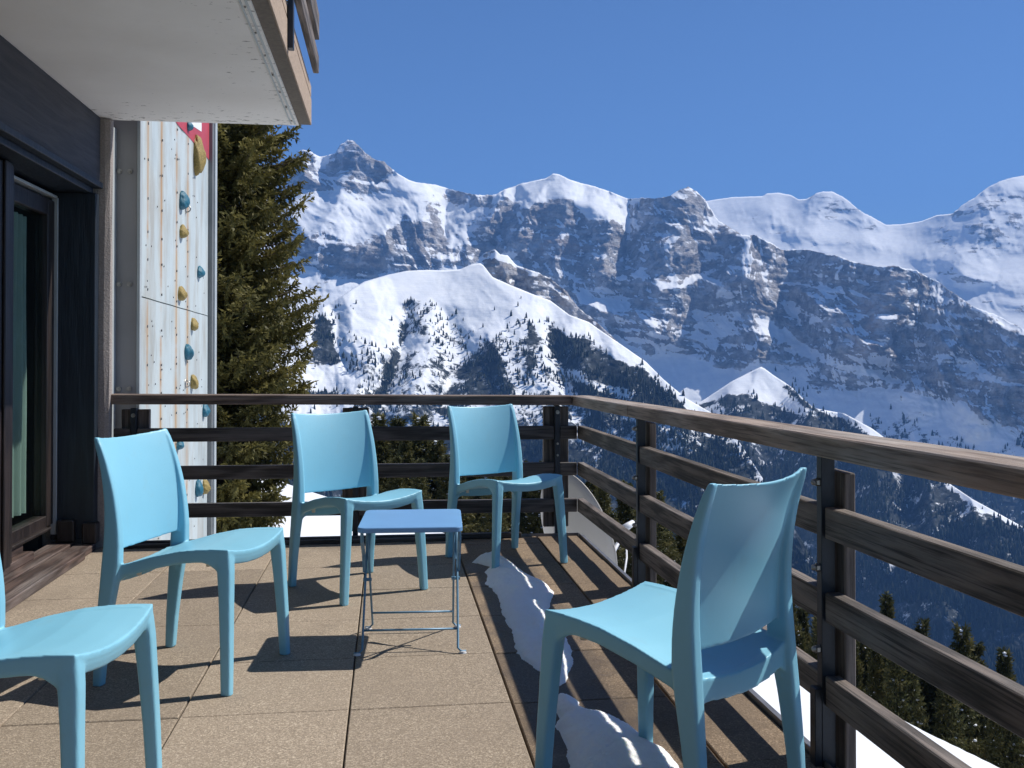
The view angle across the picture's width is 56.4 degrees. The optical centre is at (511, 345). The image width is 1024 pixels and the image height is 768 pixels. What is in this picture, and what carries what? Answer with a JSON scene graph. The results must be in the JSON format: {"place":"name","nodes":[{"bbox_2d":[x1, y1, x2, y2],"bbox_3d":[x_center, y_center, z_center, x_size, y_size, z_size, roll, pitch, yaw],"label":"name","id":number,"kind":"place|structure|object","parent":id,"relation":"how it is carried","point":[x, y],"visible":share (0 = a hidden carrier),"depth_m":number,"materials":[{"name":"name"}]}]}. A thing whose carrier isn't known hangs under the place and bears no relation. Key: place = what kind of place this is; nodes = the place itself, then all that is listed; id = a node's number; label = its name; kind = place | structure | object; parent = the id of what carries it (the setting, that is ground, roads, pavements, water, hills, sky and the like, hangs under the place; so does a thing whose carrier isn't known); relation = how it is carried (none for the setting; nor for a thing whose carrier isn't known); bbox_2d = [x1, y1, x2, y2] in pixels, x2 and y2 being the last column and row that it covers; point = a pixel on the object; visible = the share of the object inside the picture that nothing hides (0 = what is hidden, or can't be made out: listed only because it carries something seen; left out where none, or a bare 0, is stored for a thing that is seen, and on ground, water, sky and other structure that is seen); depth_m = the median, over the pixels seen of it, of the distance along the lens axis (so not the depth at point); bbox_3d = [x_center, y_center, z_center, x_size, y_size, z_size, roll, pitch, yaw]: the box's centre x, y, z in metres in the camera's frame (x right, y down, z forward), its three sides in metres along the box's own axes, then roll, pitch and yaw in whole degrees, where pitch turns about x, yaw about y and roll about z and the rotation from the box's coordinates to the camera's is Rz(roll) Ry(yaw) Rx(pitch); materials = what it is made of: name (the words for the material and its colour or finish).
{"place":"outdoors","nodes":[
{"label":"outdoors","id":0,"kind":"place"},
{"bbox_2d":[519,490,543,533],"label":"spruce","id":1,"kind":"object","parent":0,"point":[532,522],"visible":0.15,"depth_m":37.51,"materials":[{"name":"green plant"}]},
{"bbox_2d":[257,263,816,621],"bbox_3d":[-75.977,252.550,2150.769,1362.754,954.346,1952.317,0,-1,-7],"label":"snowy hill","id":2,"kind":"structure","parent":0,"point":[474,294],"depth_m":2186.16,"materials":[{"name":"white snow"}]},
{"bbox_2d":[474,249,615,340],"bbox_3d":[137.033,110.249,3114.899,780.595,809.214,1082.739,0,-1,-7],"label":"rock outcrop","id":3,"kind":"object","parent":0,"point":[501,267],"visible":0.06,"depth_m":2889.61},
{"bbox_2d":[261,480,998,767],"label":"snow slope","id":4,"kind":"structure","parent":0,"point":[869,754],"depth_m":23.95,"materials":[{"name":"white snow"}]},
{"bbox_2d":[0,0,318,612],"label":"house","id":5,"kind":"structure","parent":4,"relation":"on","point":[77,77],"depth_m":4.94,"materials":[{"name":"concrete"}]},
{"bbox_2d":[0,159,58,569],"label":"sliding door","id":6,"kind":"structure","parent":5,"relation":"in","point":[15,191],"depth_m":5.02,"materials":[{"name":"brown wood"}]},
{"bbox_2d":[112,120,216,539],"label":"climbing wall","id":7,"kind":"structure","parent":5,"relation":"attached to","point":[164,295],"depth_m":6.58,"materials":[{"name":"paint"}]},
{"bbox_2d":[0,532,838,767],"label":"terrace","id":8,"kind":"structure","parent":5,"relation":"attached to","point":[320,695],"depth_m":3.17,"materials":[{"name":"concrete"}]},
{"bbox_2d":[0,556,161,767],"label":"chair","id":9,"kind":"object","parent":8,"relation":"on","point":[63,653],"visible":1,"depth_m":2.20,"materials":[{"name":"teal plastic"}]},
{"bbox_2d":[93,428,289,695],"bbox_3d":[-1.101,0.709,3.289,0.522,0.806,0.460,0,-1,11],"label":"chair","id":10,"kind":"object","parent":8,"relation":"on","point":[144,492],"visible":0.94,"depth_m":3.29,"materials":[{"name":"teal plastic"}]},
{"bbox_2d":[111,394,576,534],"bbox_3d":[-0.961,0.790,5.653,2.727,1.016,0.135,0,-1,-7],"label":"railing","id":11,"kind":"object","parent":8,"relation":"attached to","point":[555,432],"visible":0.45,"depth_m":5.63,"materials":[{"name":"brown wood"}]},
{"bbox_2d":[288,410,427,605],"bbox_3d":[-0.729,0.722,4.447,0.460,0.806,0.522,1,-1,-42],"label":"chair","id":12,"kind":"object","parent":8,"relation":"on","point":[334,451],"visible":0.92,"depth_m":4.50,"materials":[{"name":"teal plastic"}]},
{"bbox_2d":[353,509,466,655],"bbox_3d":[-0.379,0.884,3.609,0.407,0.462,0.408,0,-1,-4],"label":"folding table","id":13,"kind":"object","parent":8,"relation":"on","point":[413,521],"visible":1,"depth_m":3.55,"materials":[{"name":"blue metal"}]},
{"bbox_2d":[445,404,567,567],"bbox_3d":[-0.043,0.729,5.053,0.460,0.806,0.522,0,-1,-34],"label":"chair","id":14,"kind":"object","parent":8,"relation":"on","point":[485,440],"visible":0.97,"depth_m":5.15,"materials":[{"name":"teal plastic"}]},
{"bbox_2d":[472,551,572,685],"bbox_3d":[0.057,1.102,4.164,0.324,0.051,2.106,0,-1,-7],"label":"snow patch","id":15,"kind":"object","parent":8,"relation":"on","point":[524,599],"visible":0.81,"depth_m":4.03,"materials":[{"name":"white snow"}]},
{"bbox_2d":[541,475,634,572],"bbox_3d":[0.621,1.555,6.436,0.724,1.385,1.169,0,-1,-7],"label":"satellite dish","id":16,"kind":"object","parent":8,"relation":"attached to","point":[594,534],"visible":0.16,"depth_m":6.46,"materials":[{"name":"paint"}]},
{"bbox_2d":[555,693,678,767],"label":"snow patch","id":17,"kind":"object","parent":8,"relation":"on","point":[591,738],"visible":0.97,"depth_m":2.56,"materials":[{"name":"white snow"}]},
{"bbox_2d":[535,467,806,767],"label":"chair","id":18,"kind":"object","parent":8,"relation":"on","point":[698,638],"visible":0.99,"depth_m":2.19,"materials":[{"name":"teal plastic"}]},
{"bbox_2d":[570,395,1023,767],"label":"side railing","id":19,"kind":"object","parent":8,"relation":"on","point":[843,708],"visible":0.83,"depth_m":2.44,"materials":[{"name":"brown wood"}]},
{"bbox_2d":[216,1,328,532],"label":"spruce","id":20,"kind":"object","parent":4,"relation":"on","point":[252,279],"visible":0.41,"depth_m":15.54,"materials":[{"name":"green plant"}]},
{"bbox_2d":[376,455,384,493],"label":"spruce","id":21,"kind":"object","parent":4,"relation":"on","point":[382,489],"depth_m":39.31,"materials":[{"name":"green plant"}]},
{"bbox_2d":[370,411,394,492],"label":"spruce","id":22,"kind":"object","parent":4,"relation":"on","point":[379,420],"visible":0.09,"depth_m":43.78,"materials":[{"name":"green plant"}]},
{"bbox_2d":[375,444,391,488],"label":"spruce","id":23,"kind":"object","parent":4,"relation":"on","point":[383,455],"visible":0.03,"depth_m":43.57,"materials":[{"name":"green plant"}]},
{"bbox_2d":[385,455,410,491],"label":"spruce","id":24,"kind":"object","parent":4,"relation":"on","point":[393,483],"visible":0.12,"depth_m":38.99,"materials":[{"name":"green plant"}]},
{"bbox_2d":[388,414,407,459],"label":"spruce","id":25,"kind":"object","parent":4,"relation":"on","point":[395,421],"visible":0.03,"depth_m":45.75,"materials":[{"name":"green plant"}]},
{"bbox_2d":[395,440,414,488],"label":"spruce","id":26,"kind":"object","parent":4,"relation":"on","point":[404,447],"visible":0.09,"depth_m":40.28,"materials":[{"name":"green plant"}]},
{"bbox_2d":[409,410,432,459],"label":"spruce","id":27,"kind":"object","parent":4,"relation":"on","point":[419,447],"visible":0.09,"depth_m":42.73,"materials":[{"name":"green plant"}]},
{"bbox_2d":[409,457,432,499],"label":"spruce","id":28,"kind":"object","parent":4,"relation":"on","point":[418,483],"visible":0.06,"depth_m":36.38,"materials":[{"name":"green plant"}]},
{"bbox_2d":[422,440,469,530],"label":"spruce","id":29,"kind":"object","parent":4,"relation":"on","point":[437,451],"visible":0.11,"depth_m":41.40,"materials":[{"name":"green plant"}]},
{"bbox_2d":[430,453,474,532],"bbox_3d":[-2.402,7.170,37.518,3.031,5.868,3.257,0,-1,-12],"label":"spruce","id":30,"kind":"object","parent":4,"relation":"on","point":[443,482],"visible":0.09,"depth_m":37.49,"materials":[{"name":"green plant"}]},
{"bbox_2d":[460,477,478,532],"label":"spruce","id":31,"kind":"object","parent":4,"relation":"on","point":[470,515],"visible":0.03,"depth_m":38.37,"materials":[{"name":"green plant"}]},
{"bbox_2d":[466,477,484,531],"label":"spruce","id":32,"kind":"object","parent":4,"relation":"on","point":[467,478],"visible":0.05,"depth_m":42.01,"materials":[{"name":"green plant"}]},
{"bbox_2d":[468,477,485,529],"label":"spruce","id":33,"kind":"object","parent":4,"relation":"on","point":[477,497],"visible":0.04,"depth_m":42.06,"materials":[{"name":"green plant"}]},
{"bbox_2d":[475,476,510,532],"bbox_3d":[-0.697,6.645,36.105,1.818,4.944,2.037,0,-1,-20],"label":"spruce","id":34,"kind":"object","parent":4,"relation":"on","point":[487,525],"visible":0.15,"depth_m":35.93,"materials":[{"name":"green plant"}]},
{"bbox_2d":[488,476,519,531],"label":"spruce","id":35,"kind":"object","parent":4,"relation":"on","point":[508,495],"visible":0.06,"depth_m":42.46,"materials":[{"name":"green plant"}]},
{"bbox_2d":[510,460,528,533],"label":"spruce","id":36,"kind":"object","parent":4,"relation":"on","point":[523,497],"visible":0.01,"depth_m":41.66,"materials":[{"name":"green plant"}]},
{"bbox_2d":[584,467,608,507],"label":"spruce","id":37,"kind":"object","parent":4,"relation":"on","point":[591,487],"visible":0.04,"depth_m":38.24,"materials":[{"name":"green plant"}]},
{"bbox_2d":[594,487,627,569],"bbox_3d":[3.302,6.655,34.788,1.941,3.769,1.733,0,-1,-19],"label":"spruce","id":38,"kind":"object","parent":4,"relation":"on","point":[603,499],"visible":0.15,"depth_m":34.64,"materials":[{"name":"green plant"}]},
{"bbox_2d":[610,512,628,570],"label":"spruce","id":39,"kind":"object","parent":4,"relation":"on","point":[620,557],"visible":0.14,"depth_m":33.88,"materials":[{"name":"green plant"}]},
{"bbox_2d":[614,479,635,558],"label":"spruce","id":40,"kind":"object","parent":4,"relation":"on","point":[626,513],"visible":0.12,"depth_m":36.13,"materials":[{"name":"green plant"}]},
{"bbox_2d":[622,519,635,577],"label":"spruce","id":41,"kind":"object","parent":4,"relation":"on","point":[629,564],"visible":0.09,"depth_m":33.20,"materials":[{"name":"green plant"}]},
{"bbox_2d":[629,490,681,587],"bbox_3d":[4.752,6.645,30.754,2.163,4.051,2.014,0,-1,-27],"label":"spruce","id":42,"kind":"object","parent":4,"relation":"on","point":[663,536],"visible":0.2,"depth_m":30.52,"materials":[{"name":"green plant"}]},
{"bbox_2d":[666,534,681,562],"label":"spruce","id":43,"kind":"object","parent":4,"relation":"on","point":[673,539],"visible":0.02,"depth_m":31.30,"materials":[{"name":"green plant"}]},
{"bbox_2d":[674,533,686,565],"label":"spruce","id":44,"kind":"object","parent":4,"relation":"on","point":[681,544],"visible":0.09,"depth_m":34.75,"materials":[{"name":"green plant"}]},
{"bbox_2d":[792,603,804,651],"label":"spruce","id":45,"kind":"object","parent":4,"relation":"on","point":[796,620],"depth_m":42.82,"materials":[{"name":"green plant"}]},
{"bbox_2d":[794,623,808,653],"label":"spruce","id":46,"kind":"object","parent":4,"relation":"on","point":[799,638],"visible":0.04,"depth_m":42.40,"materials":[{"name":"green plant"}]},
{"bbox_2d":[796,606,811,652],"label":"spruce","id":47,"kind":"object","parent":4,"relation":"on","point":[802,615],"visible":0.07,"depth_m":47.73,"materials":[{"name":"green plant"}]},
{"bbox_2d":[809,617,816,655],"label":"spruce","id":48,"kind":"object","parent":4,"relation":"on","point":[813,633],"depth_m":46.69,"materials":[{"name":"green plant"}]},
{"bbox_2d":[856,640,867,691],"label":"spruce","id":49,"kind":"object","parent":4,"relation":"on","point":[860,670],"visible":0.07,"depth_m":44.05,"materials":[{"name":"green plant"}]},
{"bbox_2d":[856,643,871,690],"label":"spruce","id":50,"kind":"object","parent":4,"relation":"on","point":[864,654],"visible":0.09,"depth_m":45.08,"materials":[{"name":"green plant"}]},
{"bbox_2d":[863,647,889,704],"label":"spruce","id":51,"kind":"object","parent":4,"relation":"on","point":[876,681],"visible":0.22,"depth_m":40.12,"materials":[{"name":"green plant"}]},
{"bbox_2d":[877,591,897,661],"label":"spruce","id":52,"kind":"object","parent":4,"relation":"on","point":[887,607],"visible":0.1,"depth_m":49.88,"materials":[{"name":"green plant"}]},
{"bbox_2d":[879,658,915,726],"bbox_3d":[15.589,16.492,38.481,2.980,9.707,2.774,0,-1,37],"label":"spruce","id":53,"kind":"object","parent":4,"relation":"on","point":[897,688],"visible":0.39,"depth_m":38.34,"materials":[{"name":"green plant"}]},
{"bbox_2d":[901,670,933,734],"bbox_3d":[16.213,16.867,38.661,2.582,9.473,2.774,0,-1,7],"label":"spruce","id":54,"kind":"object","parent":4,"relation":"on","point":[917,717],"visible":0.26,"depth_m":38.51,"materials":[{"name":"green plant"}]},
{"bbox_2d":[914,617,930,690],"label":"spruce","id":55,"kind":"object","parent":4,"relation":"on","point":[923,626],"depth_m":47.94,"materials":[{"name":"green plant"}]},
{"bbox_2d":[918,678,933,733],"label":"spruce","id":56,"kind":"object","parent":4,"relation":"on","point":[923,685],"visible":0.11,"depth_m":43.77,"materials":[{"name":"green plant"}]},
{"bbox_2d":[923,682,939,734],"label":"spruce","id":57,"kind":"object","parent":4,"relation":"on","point":[931,688],"visible":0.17,"depth_m":43.64,"materials":[{"name":"green plant"}]},
{"bbox_2d":[929,688,971,750],"bbox_3d":[17.957,17.480,39.095,3.163,9.109,2.944,0,-1,-3],"label":"spruce","id":58,"kind":"object","parent":4,"relation":"on","point":[949,725],"visible":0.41,"depth_m":38.91,"materials":[{"name":"green plant"}]},
{"bbox_2d":[942,699,985,760],"bbox_3d":[18.894,18.103,40.023,4.306,9.554,4.252,0,-1,-37],"label":"spruce","id":59,"kind":"object","parent":4,"relation":"on","point":[970,714],"visible":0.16,"depth_m":39.70,"materials":[{"name":"green plant"}]},
{"bbox_2d":[948,620,988,739],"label":"spruce","id":60,"kind":"object","parent":4,"relation":"on","point":[964,644],"visible":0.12,"depth_m":43.86,"materials":[{"name":"green plant"}]},
{"bbox_2d":[970,713,988,759],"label":"spruce","id":61,"kind":"object","parent":4,"relation":"on","point":[983,727],"visible":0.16,"depth_m":42.67,"materials":[{"name":"green plant"}]},
{"bbox_2d":[971,640,987,667],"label":"spruce","id":62,"kind":"object","parent":4,"relation":"on","point":[979,647],"visible":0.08,"depth_m":45.84,"materials":[{"name":"green plant"}]},
{"bbox_2d":[980,719,1015,767],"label":"spruce","id":63,"kind":"object","parent":4,"relation":"on","point":[995,740],"visible":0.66,"depth_m":39.04,"materials":[{"name":"green plant"}]},
{"bbox_2d":[985,646,1023,756],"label":"spruce","id":64,"kind":"object","parent":4,"relation":"on","point":[1004,662],"visible":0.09,"depth_m":43.89,"materials":[{"name":"green plant"}]},
{"bbox_2d":[995,727,1023,767],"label":"spruce","id":65,"kind":"object","parent":4,"relation":"on","point":[1014,743],"visible":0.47,"depth_m":38.92,"materials":[{"name":"green plant"}]},
{"bbox_2d":[259,0,1023,224],"label":"sky","id":66,"kind":"structure","parent":0,"point":[906,111],"materials":[{"name":"blue"}]},
{"bbox_2d":[261,140,1023,525],"bbox_3d":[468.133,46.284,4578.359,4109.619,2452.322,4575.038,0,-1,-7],"label":"mountain range","id":67,"kind":"structure","parent":0,"point":[689,294],"depth_m":4529.18,"materials":[{"name":"grey stone"}]},
{"bbox_2d":[262,297,1023,685],"bbox_3d":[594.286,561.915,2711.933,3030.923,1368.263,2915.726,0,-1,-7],"label":"distant forest","id":68,"kind":"object","parent":67,"relation":"on","point":[990,617],"visible":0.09,"depth_m":2069.28,"materials":[{"name":"green plant"}]},
{"bbox_2d":[806,616,816,659],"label":"spruce","id":69,"kind":"object","parent":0,"point":[814,656],"visible":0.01,"depth_m":43.97,"materials":[{"name":"green plant"}]},
{"bbox_2d":[697,367,1023,667],"bbox_3d":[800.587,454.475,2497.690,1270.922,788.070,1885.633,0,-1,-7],"label":"wooded spur","id":70,"kind":"structure","parent":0,"point":[769,388],"depth_m":2271.51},
{"bbox_2d":[707,176,1023,328],"bbox_3d":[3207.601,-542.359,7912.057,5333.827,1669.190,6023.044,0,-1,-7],"label":"glacier peaks","id":71,"kind":"object","parent":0,"point":[971,252],"visible":0.27,"depth_m":7142.22,"materials":[{"name":"white snow"}]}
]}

